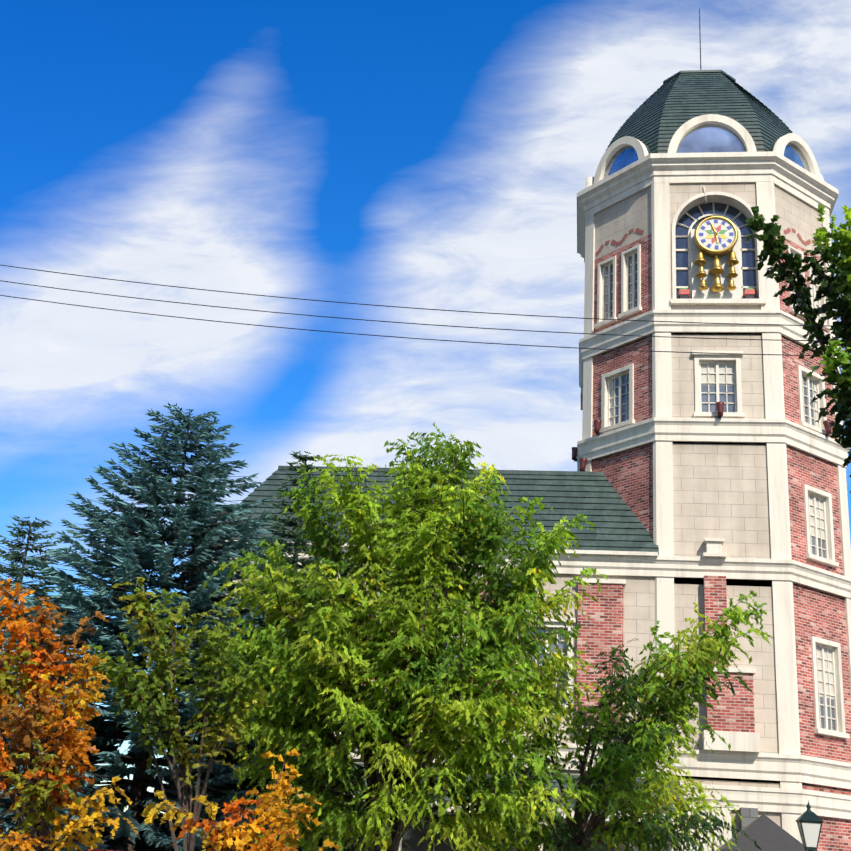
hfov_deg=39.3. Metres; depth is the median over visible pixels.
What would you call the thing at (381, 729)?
cherry tree
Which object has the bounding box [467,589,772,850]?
cherry tree
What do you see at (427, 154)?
sky
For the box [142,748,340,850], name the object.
autumn maple
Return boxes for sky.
[0,0,850,813]
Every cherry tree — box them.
[201,423,608,850]
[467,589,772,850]
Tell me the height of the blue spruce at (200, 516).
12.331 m
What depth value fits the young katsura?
20.66 m
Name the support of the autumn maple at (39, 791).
on the road and pavement
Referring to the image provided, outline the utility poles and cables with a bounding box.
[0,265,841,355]
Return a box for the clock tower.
[572,8,850,850]
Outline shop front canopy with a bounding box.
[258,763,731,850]
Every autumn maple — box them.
[0,578,137,850]
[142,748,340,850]
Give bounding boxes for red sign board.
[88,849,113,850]
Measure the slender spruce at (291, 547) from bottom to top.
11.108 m
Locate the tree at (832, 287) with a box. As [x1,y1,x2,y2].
[743,204,850,492]
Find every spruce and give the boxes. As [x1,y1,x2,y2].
[0,403,336,850]
[0,515,99,850]
[146,450,364,850]
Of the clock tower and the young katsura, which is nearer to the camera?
the young katsura
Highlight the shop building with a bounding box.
[181,466,759,850]
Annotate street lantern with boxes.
[796,800,823,850]
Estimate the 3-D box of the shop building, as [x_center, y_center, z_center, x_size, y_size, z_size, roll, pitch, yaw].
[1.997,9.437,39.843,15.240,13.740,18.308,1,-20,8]
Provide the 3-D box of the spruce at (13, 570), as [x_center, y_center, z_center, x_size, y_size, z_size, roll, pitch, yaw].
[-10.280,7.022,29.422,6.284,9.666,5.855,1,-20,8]
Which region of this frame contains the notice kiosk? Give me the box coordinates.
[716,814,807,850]
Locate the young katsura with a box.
[86,577,279,850]

